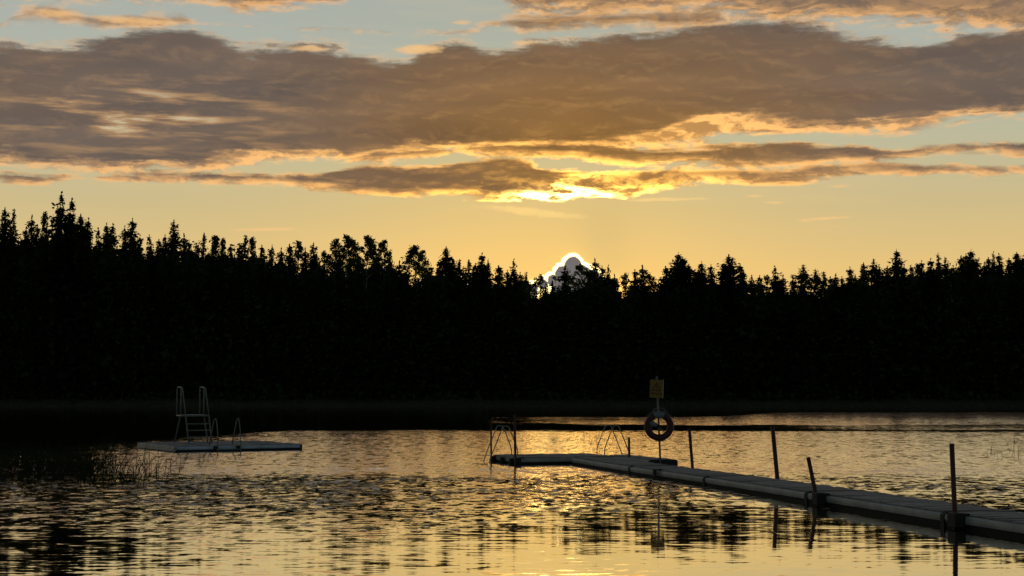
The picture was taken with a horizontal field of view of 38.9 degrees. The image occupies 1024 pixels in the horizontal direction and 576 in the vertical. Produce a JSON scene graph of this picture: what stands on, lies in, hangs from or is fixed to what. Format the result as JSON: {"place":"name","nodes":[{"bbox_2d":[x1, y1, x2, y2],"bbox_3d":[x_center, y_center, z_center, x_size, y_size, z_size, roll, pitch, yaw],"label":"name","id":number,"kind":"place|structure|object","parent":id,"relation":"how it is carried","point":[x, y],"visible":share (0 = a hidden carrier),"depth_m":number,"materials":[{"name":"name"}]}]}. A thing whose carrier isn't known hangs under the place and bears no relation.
{"place":"outdoors","nodes":[
{"label":"outdoors","id":0,"kind":"place"},
{"bbox_2d":[0,406,1023,575],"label":"water","id":1,"kind":"structure","parent":0,"point":[897,446],"depth_m":26.10,"materials":[{"name":"black liquid"}]},
{"bbox_2d":[0,424,187,484],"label":"reeds","id":2,"kind":"object","parent":1,"relation":"in","point":[67,461],"visible":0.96,"depth_m":32.36,"materials":[{"name":"plant"}]},
{"bbox_2d":[137,386,301,451],"bbox_3d":[-9.834,4.520,48.797,4.330,2.421,4.398,2,-5,-30],"label":"bathing raft","id":3,"kind":"object","parent":1,"relation":"on","point":[204,446],"visible":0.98,"depth_m":47.80,"materials":[{"name":"grey wood"}]},
{"bbox_2d":[0,472,1023,531],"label":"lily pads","id":4,"kind":"object","parent":1,"relation":"on","point":[346,502],"visible":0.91,"depth_m":27.34,"materials":[{"name":"green plant"}]},
{"bbox_2d":[513,414,516,464],"bbox_3d":[0.093,4.736,37.668,0.123,2.927,0.070,0,-4,0],"label":"mooring pole","id":5,"kind":"object","parent":1,"relation":"in","point":[514,425],"visible":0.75,"depth_m":37.70,"materials":[{"name":"metal"}]},
{"bbox_2d":[688,428,693,467],"bbox_3d":[4.234,4.588,33.735,0.268,2.644,0.074,0,-4,0],"label":"mooring pole","id":6,"kind":"object","parent":1,"relation":"in","point":[690,448],"visible":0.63,"depth_m":33.77,"materials":[{"name":"wood"}]},
{"bbox_2d":[483,425,1023,538],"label":"floating dock","id":7,"kind":"object","parent":1,"relation":"on","point":[1007,522],"visible":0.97,"depth_m":25.27,"materials":[{"name":"wood"},{"name":"galvanised steel"},{"name":"plastic"}]},
{"bbox_2d":[650,376,666,463],"bbox_3d":[3.692,3.363,36.601,0.435,2.270,0.126,0,-4,0],"label":"signpost","id":8,"kind":"object","parent":7,"relation":"on","point":[656,388],"visible":0.98,"depth_m":36.63,"materials":[{"name":"metal"}]},
{"bbox_2d":[644,411,673,441],"bbox_3d":[3.703,3.483,36.529,0.773,0.773,0.170,0,-4,0],"label":"lifebuoy","id":9,"kind":"object","parent":8,"relation":"hanging from","point":[665,435],"visible":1,"depth_m":36.47,"materials":[{"name":"grey plastic"}]},
{"bbox_2d":[770,426,779,478],"bbox_3d":[5.241,4.118,28.445,0.307,2.809,0.086,0,-4,0],"label":"mooring pole","id":10,"kind":"object","parent":1,"relation":"in","point":[774,449],"visible":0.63,"depth_m":28.48,"materials":[{"name":"wood"}]},
{"bbox_2d":[806,457,816,491],"bbox_3d":[5.173,4.003,24.126,0.521,2.368,0.070,0,-4,0],"label":"mooring pole","id":11,"kind":"object","parent":1,"relation":"in","point":[811,473],"visible":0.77,"depth_m":24.17,"materials":[{"name":"wood"}]},
{"bbox_2d":[949,443,956,511],"bbox_3d":[6.111,3.525,19.947,0.128,2.758,0.070,0,-4,0],"label":"mooring pole","id":12,"kind":"object","parent":1,"relation":"in","point":[953,476],"visible":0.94,"depth_m":19.99,"materials":[{"name":"wood"}]},
{"bbox_2d":[0,387,1023,406],"bbox_3d":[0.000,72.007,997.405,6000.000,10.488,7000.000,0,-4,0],"label":"ground","id":13,"kind":"structure","parent":0,"point":[635,405],"depth_m":216.25,"materials":[{"name":"black soil"}]},
{"bbox_2d":[7,209,22,263],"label":"pine tree","id":14,"kind":"object","parent":13,"relation":"on","point":[13,226],"visible":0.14,"depth_m":244.34,"materials":[{"name":"green plant"}]},
{"bbox_2d":[0,208,32,397],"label":"spruce tree","id":15,"kind":"object","parent":13,"relation":"on","point":[6,246],"visible":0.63,"depth_m":221.19,"materials":[{"name":"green plant"}]},
{"bbox_2d":[17,228,33,262],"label":"spruce tree","id":16,"kind":"object","parent":13,"relation":"on","point":[26,240],"visible":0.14,"depth_m":237.74,"materials":[{"name":"green plant"}]},
{"bbox_2d":[18,214,40,259],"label":"spruce tree","id":17,"kind":"object","parent":13,"relation":"on","point":[31,230],"visible":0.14,"depth_m":240.98,"materials":[{"name":"green plant"}]},
{"bbox_2d":[38,211,48,248],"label":"pine tree","id":18,"kind":"object","parent":13,"relation":"on","point":[44,220],"visible":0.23,"depth_m":242.98,"materials":[{"name":"green plant"}]},
{"bbox_2d":[3,191,108,404],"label":"spruce tree","id":19,"kind":"object","parent":13,"relation":"on","point":[56,239],"visible":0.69,"depth_m":218.63,"materials":[{"name":"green plant"}]},
{"bbox_2d":[19,197,113,402],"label":"spruce tree","id":20,"kind":"object","parent":13,"relation":"on","point":[69,233],"visible":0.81,"depth_m":218.75,"materials":[{"name":"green plant"}]},
{"bbox_2d":[74,214,89,261],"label":"spruce tree","id":21,"kind":"object","parent":13,"relation":"on","point":[83,235],"visible":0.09,"depth_m":235.68,"materials":[{"name":"green plant"}]},
{"bbox_2d":[82,217,95,250],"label":"spruce tree","id":22,"kind":"object","parent":13,"relation":"on","point":[90,233],"visible":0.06,"depth_m":239.30,"materials":[{"name":"green plant"}]},
{"bbox_2d":[84,227,118,390],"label":"spruce tree","id":23,"kind":"object","parent":13,"relation":"on","point":[98,244],"visible":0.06,"depth_m":228.82,"materials":[{"name":"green plant"}]},
{"bbox_2d":[100,223,116,257],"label":"spruce tree","id":24,"kind":"object","parent":13,"relation":"on","point":[106,244],"visible":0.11,"depth_m":233.71,"materials":[{"name":"green plant"}]},
{"bbox_2d":[107,223,119,257],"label":"spruce tree","id":25,"kind":"object","parent":13,"relation":"on","point":[111,232],"visible":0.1,"depth_m":244.44,"materials":[{"name":"green plant"}]},
{"bbox_2d":[116,226,128,268],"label":"spruce tree","id":26,"kind":"object","parent":13,"relation":"on","point":[124,239],"visible":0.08,"depth_m":252.76,"materials":[{"name":"green plant"}]},
{"bbox_2d":[97,218,168,392],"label":"spruce tree","id":27,"kind":"object","parent":13,"relation":"on","point":[132,244],"visible":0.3,"depth_m":223.34,"materials":[{"name":"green plant"}]},
{"bbox_2d":[141,234,159,285],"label":"spruce tree","id":28,"kind":"object","parent":13,"relation":"on","point":[149,258],"visible":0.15,"depth_m":235.71,"materials":[{"name":"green plant"}]},
{"bbox_2d":[153,239,161,275],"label":"spruce tree","id":29,"kind":"object","parent":13,"relation":"on","point":[157,247],"visible":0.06,"depth_m":241.35,"materials":[{"name":"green plant"}]},
{"bbox_2d":[154,235,172,270],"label":"spruce tree","id":30,"kind":"object","parent":13,"relation":"on","point":[162,248],"visible":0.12,"depth_m":238.65,"materials":[{"name":"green plant"}]},
{"bbox_2d":[163,220,185,262],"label":"spruce tree","id":31,"kind":"object","parent":13,"relation":"on","point":[172,243],"visible":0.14,"depth_m":252.10,"materials":[{"name":"green plant"}]},
{"bbox_2d":[175,234,189,264],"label":"spruce tree","id":32,"kind":"object","parent":13,"relation":"on","point":[184,246],"visible":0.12,"depth_m":239.12,"materials":[{"name":"green plant"}]},
{"bbox_2d":[191,233,210,287],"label":"pine tree","id":33,"kind":"object","parent":13,"relation":"on","point":[202,257],"visible":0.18,"depth_m":234.99,"materials":[{"name":"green plant"}]},
{"bbox_2d":[207,235,227,302],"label":"pine tree","id":34,"kind":"object","parent":13,"relation":"on","point":[214,257],"visible":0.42,"depth_m":231.60,"materials":[{"name":"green plant"}]},
{"bbox_2d":[183,235,292,399],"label":"pine tree","id":35,"kind":"object","parent":13,"relation":"on","point":[245,263],"visible":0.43,"depth_m":221.98,"materials":[{"name":"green plant"}]},
{"bbox_2d":[248,236,257,266],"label":"pine tree","id":36,"kind":"object","parent":13,"relation":"on","point":[252,242],"visible":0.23,"depth_m":247.94,"materials":[{"name":"green plant"}]},
{"bbox_2d":[252,244,270,303],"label":"spruce tree","id":37,"kind":"object","parent":13,"relation":"on","point":[262,250],"visible":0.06,"depth_m":234.73,"materials":[{"name":"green plant"}]},
{"bbox_2d":[266,247,277,270],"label":"spruce tree","id":38,"kind":"object","parent":13,"relation":"on","point":[271,261],"visible":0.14,"depth_m":247.11,"materials":[{"name":"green plant"}]},
{"bbox_2d":[284,244,298,278],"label":"spruce tree","id":39,"kind":"object","parent":13,"relation":"on","point":[288,258],"visible":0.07,"depth_m":234.89,"materials":[{"name":"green plant"}]},
{"bbox_2d":[292,240,303,272],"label":"tree","id":40,"kind":"object","parent":13,"relation":"on","point":[299,251],"visible":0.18,"depth_m":237.61,"materials":[{"name":"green plant"}]},
{"bbox_2d":[297,247,314,301],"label":"spruce tree","id":41,"kind":"object","parent":13,"relation":"on","point":[304,265],"visible":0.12,"depth_m":231.85,"materials":[{"name":"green plant"}]},
{"bbox_2d":[302,242,320,273],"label":"spruce tree","id":42,"kind":"object","parent":13,"relation":"on","point":[314,261],"visible":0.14,"depth_m":246.92,"materials":[{"name":"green plant"}]},
{"bbox_2d":[312,250,339,311],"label":"round crowned tree","id":43,"kind":"object","parent":13,"relation":"on","point":[323,255],"visible":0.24,"depth_m":228.91,"materials":[{"name":"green plant"}]},
{"bbox_2d":[321,238,349,320],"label":"birch tree","id":44,"kind":"object","parent":13,"relation":"on","point":[334,244],"visible":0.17,"depth_m":228.35,"materials":[{"name":"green plant"}]},
{"bbox_2d":[330,234,364,335],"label":"birch tree","id":45,"kind":"object","parent":13,"relation":"on","point":[348,243],"visible":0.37,"depth_m":225.67,"materials":[{"name":"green plant"}]},
{"bbox_2d":[344,239,361,302],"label":"birch tree","id":46,"kind":"object","parent":13,"relation":"on","point":[355,247],"visible":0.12,"depth_m":231.06,"materials":[{"name":"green plant"}]},
{"bbox_2d":[344,235,382,333],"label":"birch tree","id":47,"kind":"object","parent":13,"relation":"on","point":[368,239],"visible":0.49,"depth_m":225.57,"materials":[{"name":"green plant"}]},
{"bbox_2d":[368,239,400,333],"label":"birch tree","id":48,"kind":"object","parent":13,"relation":"on","point":[382,245],"visible":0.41,"depth_m":226.82,"materials":[{"name":"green plant"}]},
{"bbox_2d":[390,260,406,301],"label":"spruce tree","id":49,"kind":"object","parent":13,"relation":"on","point":[399,267],"visible":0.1,"depth_m":228.54,"materials":[{"name":"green plant"}]},
{"bbox_2d":[385,245,438,340],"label":"birch tree","id":50,"kind":"object","parent":13,"relation":"on","point":[412,253],"visible":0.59,"depth_m":224.73,"materials":[{"name":"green plant"}]},
{"bbox_2d":[414,250,432,288],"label":"birch tree","id":51,"kind":"object","parent":13,"relation":"on","point":[425,263],"visible":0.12,"depth_m":238.03,"materials":[{"name":"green plant"}]},
{"bbox_2d":[431,246,463,324],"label":"spruce tree","id":52,"kind":"object","parent":13,"relation":"on","point":[446,268],"visible":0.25,"depth_m":231.84,"materials":[{"name":"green plant"}]},
{"bbox_2d":[457,259,472,294],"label":"pine tree","id":53,"kind":"object","parent":13,"relation":"on","point":[466,279],"visible":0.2,"depth_m":238.20,"materials":[{"name":"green plant"}]},
{"bbox_2d":[443,263,497,391],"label":"spruce tree","id":54,"kind":"object","parent":13,"relation":"on","point":[476,287],"visible":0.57,"depth_m":221.65,"materials":[{"name":"green plant"}]},
{"bbox_2d":[443,252,522,392],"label":"spruce tree","id":55,"kind":"object","parent":13,"relation":"on","point":[484,274],"visible":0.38,"depth_m":224.13,"materials":[{"name":"green plant"}]},
{"bbox_2d":[491,265,505,294],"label":"spruce tree","id":56,"kind":"object","parent":13,"relation":"on","point":[498,270],"visible":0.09,"depth_m":241.46,"materials":[{"name":"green plant"}]},
{"bbox_2d":[492,270,521,391],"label":"spruce tree","id":57,"kind":"object","parent":13,"relation":"on","point":[507,283],"visible":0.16,"depth_m":225.28,"materials":[{"name":"green plant"}]},
{"bbox_2d":[0,237,1023,402],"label":"forest","id":58,"kind":"object","parent":13,"relation":"on","point":[376,355],"visible":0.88,"depth_m":219.28,"materials":[{"name":"plant"}]},
{"bbox_2d":[0,386,1023,401],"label":"undergrowth","id":59,"kind":"object","parent":13,"relation":"on","point":[776,395],"visible":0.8,"depth_m":218.06,"materials":[{"name":"plant"}]},
{"bbox_2d":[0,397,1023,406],"bbox_3d":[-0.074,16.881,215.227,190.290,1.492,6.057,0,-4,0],"label":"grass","id":60,"kind":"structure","parent":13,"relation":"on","point":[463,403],"depth_m":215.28,"materials":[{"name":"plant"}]},
{"bbox_2d":[496,259,530,385],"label":"spruce tree","id":61,"kind":"object","parent":13,"relation":"on","point":[515,278],"visible":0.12,"depth_m":227.87,"materials":[{"name":"black plant"}]},
{"bbox_2d":[530,274,549,296],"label":"round crowned tree","id":62,"kind":"object","parent":13,"relation":"on","point":[539,279],"visible":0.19,"depth_m":239.22,"materials":[{"name":"black plant"}]},
{"bbox_2d":[549,264,581,294],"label":"pine tree","id":63,"kind":"object","parent":13,"relation":"on","point":[564,277],"visible":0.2,"depth_m":249.44,"materials":[{"name":"black plant"}]},
{"bbox_2d":[566,263,594,299],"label":"round crowned tree","id":64,"kind":"object","parent":13,"relation":"on","point":[579,267],"visible":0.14,"depth_m":238.90,"materials":[{"name":"black plant"}]},
{"bbox_2d":[580,269,602,390],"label":"round crowned tree","id":65,"kind":"object","parent":13,"relation":"on","point":[590,276],"visible":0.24,"depth_m":232.69,"materials":[{"name":"black plant"}]},
{"bbox_2d":[591,266,608,302],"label":"spruce tree","id":66,"kind":"object","parent":13,"relation":"on","point":[601,275],"visible":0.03,"depth_m":236.33,"materials":[{"name":"black plant"}]},
{"bbox_2d":[608,272,642,399],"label":"round crowned tree","id":67,"kind":"object","parent":13,"relation":"on","point":[624,277],"visible":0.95,"depth_m":218.87,"materials":[{"name":"black plant"}]},
{"bbox_2d":[615,265,669,386],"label":"spruce tree","id":68,"kind":"object","parent":13,"relation":"on","point":[642,281],"visible":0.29,"depth_m":223.26,"materials":[{"name":"black plant"}]},
{"bbox_2d":[645,274,657,292],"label":"round crowned tree","id":69,"kind":"object","parent":13,"relation":"on","point":[650,277],"visible":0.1,"depth_m":235.47,"materials":[{"name":"black plant"}]},
{"bbox_2d":[646,277,689,392],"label":"spruce tree","id":70,"kind":"object","parent":13,"relation":"on","point":[660,292],"visible":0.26,"depth_m":223.84,"materials":[{"name":"black plant"}]},
{"bbox_2d":[659,266,680,315],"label":"spruce tree","id":71,"kind":"object","parent":13,"relation":"on","point":[666,274],"visible":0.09,"depth_m":228.23,"materials":[{"name":"black plant"}]},
{"bbox_2d":[668,266,683,330],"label":"spruce tree","id":72,"kind":"object","parent":13,"relation":"on","point":[672,273],"visible":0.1,"depth_m":230.59,"materials":[{"name":"black plant"}]},
{"bbox_2d":[668,252,686,284],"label":"spruce tree","id":73,"kind":"object","parent":13,"relation":"on","point":[677,258],"visible":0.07,"depth_m":250.32,"materials":[{"name":"black plant"}]},
{"bbox_2d":[671,257,694,314],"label":"spruce tree","id":74,"kind":"object","parent":13,"relation":"on","point":[684,273],"visible":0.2,"depth_m":232.83,"materials":[{"name":"black plant"}]},
{"bbox_2d":[678,269,706,371],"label":"spruce tree","id":75,"kind":"object","parent":13,"relation":"on","point":[695,284],"visible":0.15,"depth_m":226.81,"materials":[{"name":"black plant"}]},
{"bbox_2d":[686,261,712,293],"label":"spruce tree","id":76,"kind":"object","parent":13,"relation":"on","point":[703,272],"visible":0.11,"depth_m":237.93,"materials":[{"name":"black plant"}]},
{"bbox_2d":[706,266,718,286],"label":"spruce tree","id":77,"kind":"object","parent":13,"relation":"on","point":[713,280],"visible":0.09,"depth_m":248.87,"materials":[{"name":"black plant"}]},
{"bbox_2d":[692,254,770,393],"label":"spruce tree","id":78,"kind":"object","parent":13,"relation":"on","point":[729,287],"visible":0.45,"depth_m":222.86,"materials":[{"name":"green plant"}]},
{"bbox_2d":[713,271,770,389],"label":"spruce tree","id":79,"kind":"object","parent":13,"relation":"on","point":[743,281],"visible":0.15,"depth_m":225.53,"materials":[{"name":"black plant"}]},
{"bbox_2d":[747,274,764,300],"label":"pine tree","id":80,"kind":"object","parent":13,"relation":"on","point":[753,286],"visible":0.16,"depth_m":238.28,"materials":[{"name":"black plant"}]},
{"bbox_2d":[763,265,786,317],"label":"spruce tree","id":81,"kind":"object","parent":13,"relation":"on","point":[775,283],"visible":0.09,"depth_m":240.19,"materials":[{"name":"black plant"}]},
{"bbox_2d":[770,275,798,388],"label":"spruce tree","id":82,"kind":"object","parent":13,"relation":"on","point":[783,291],"visible":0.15,"depth_m":227.37,"materials":[{"name":"black plant"}]},
{"bbox_2d":[789,265,819,299],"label":"pine tree","id":83,"kind":"object","parent":13,"relation":"on","point":[803,276],"visible":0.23,"depth_m":240.33,"materials":[{"name":"black plant"}]},
{"bbox_2d":[791,268,846,379],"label":"pine tree","id":84,"kind":"object","parent":13,"relation":"on","point":[817,297],"visible":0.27,"depth_m":226.79,"materials":[{"name":"black plant"}]},
{"bbox_2d":[820,273,849,352],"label":"spruce tree","id":85,"kind":"object","parent":13,"relation":"on","point":[835,294],"visible":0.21,"depth_m":227.41,"materials":[{"name":"black plant"}]},
{"bbox_2d":[837,267,859,326],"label":"spruce tree","id":86,"kind":"object","parent":13,"relation":"on","point":[849,280],"visible":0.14,"depth_m":230.65,"materials":[{"name":"black plant"}]},
{"bbox_2d":[857,262,870,285],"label":"spruce tree","id":87,"kind":"object","parent":13,"relation":"on","point":[861,276],"visible":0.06,"depth_m":250.68,"materials":[{"name":"black plant"}]},
{"bbox_2d":[856,259,884,286],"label":"pine tree","id":88,"kind":"object","parent":13,"relation":"on","point":[868,273],"visible":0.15,"depth_m":244.35,"materials":[{"name":"black plant"}]},
{"bbox_2d":[865,267,891,297],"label":"pine tree","id":89,"kind":"object","parent":13,"relation":"on","point":[877,280],"visible":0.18,"depth_m":234.98,"materials":[{"name":"black plant"}]},
{"bbox_2d":[876,248,920,396],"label":"spruce tree","id":90,"kind":"object","parent":13,"relation":"on","point":[894,269],"visible":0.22,"depth_m":225.26,"materials":[{"name":"black plant"}]},
{"bbox_2d":[878,266,934,396],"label":"spruce tree","id":91,"kind":"object","parent":13,"relation":"on","point":[903,277],"visible":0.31,"depth_m":221.45,"materials":[{"name":"black plant"}]},
{"bbox_2d":[914,260,927,287],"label":"spruce tree","id":92,"kind":"object","parent":13,"relation":"on","point":[920,272],"visible":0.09,"depth_m":235.61,"materials":[{"name":"black plant"}]},
{"bbox_2d":[903,258,974,393],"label":"spruce tree","id":93,"kind":"object","parent":13,"relation":"on","point":[932,281],"visible":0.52,"depth_m":222.27,"materials":[{"name":"black plant"}]},
{"bbox_2d":[935,257,954,308],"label":"tree","id":94,"kind":"object","parent":13,"relation":"on","point":[945,270],"visible":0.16,"depth_m":229.73,"materials":[{"name":"black plant"}]},
{"bbox_2d":[962,254,973,284],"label":"spruce tree","id":95,"kind":"object","parent":13,"relation":"on","point":[968,267],"visible":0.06,"depth_m":248.37,"materials":[{"name":"black plant"}]},
{"bbox_2d":[951,255,985,388],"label":"spruce tree","id":96,"kind":"object","parent":13,"relation":"on","point":[962,268],"visible":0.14,"depth_m":227.44,"materials":[{"name":"black plant"}]},
{"bbox_2d":[967,251,981,276],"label":"spruce tree","id":97,"kind":"object","parent":13,"relation":"on","point":[971,254],"visible":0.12,"depth_m":249.76,"materials":[{"name":"black plant"}]},
{"bbox_2d":[970,260,981,286],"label":"spruce tree","id":98,"kind":"object","parent":13,"relation":"on","point":[976,263],"visible":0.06,"depth_m":244.88,"materials":[{"name":"black plant"}]},
{"bbox_2d":[979,257,995,286],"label":"spruce tree","id":99,"kind":"object","parent":13,"relation":"on","point":[988,269],"visible":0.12,"depth_m":242.80,"materials":[{"name":"black plant"}]},
{"bbox_2d":[992,253,1007,281],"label":"spruce tree","id":100,"kind":"object","parent":13,"relation":"on","point":[999,267],"visible":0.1,"depth_m":238.41,"materials":[{"name":"black plant"}]},
{"bbox_2d":[1003,258,1015,278],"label":"spruce tree","id":101,"kind":"object","parent":13,"relation":"on","point":[1010,269],"visible":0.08,"depth_m":239.52,"materials":[{"name":"black plant"}]},
{"bbox_2d":[1007,255,1023,388],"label":"spruce tree","id":102,"kind":"object","parent":13,"relation":"on","point":[1021,268],"visible":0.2,"depth_m":225.60,"materials":[{"name":"black plant"}]},
{"bbox_2d":[1011,252,1022,278],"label":"spruce tree","id":103,"kind":"object","parent":13,"relation":"on","point":[1016,263],"visible":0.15,"depth_m":245.70,"materials":[{"name":"black plant"}]},
{"bbox_2d":[0,0,1023,298],"label":"sky","id":104,"kind":"structure","parent":0,"point":[831,137],"materials":[{"name":"orange"}]},
{"bbox_2d":[787,279,802,312],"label":"spruce tree","id":105,"kind":"object","parent":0,"point":[793,285],"visible":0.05,"depth_m":233.74,"materials":[{"name":"black plant"}]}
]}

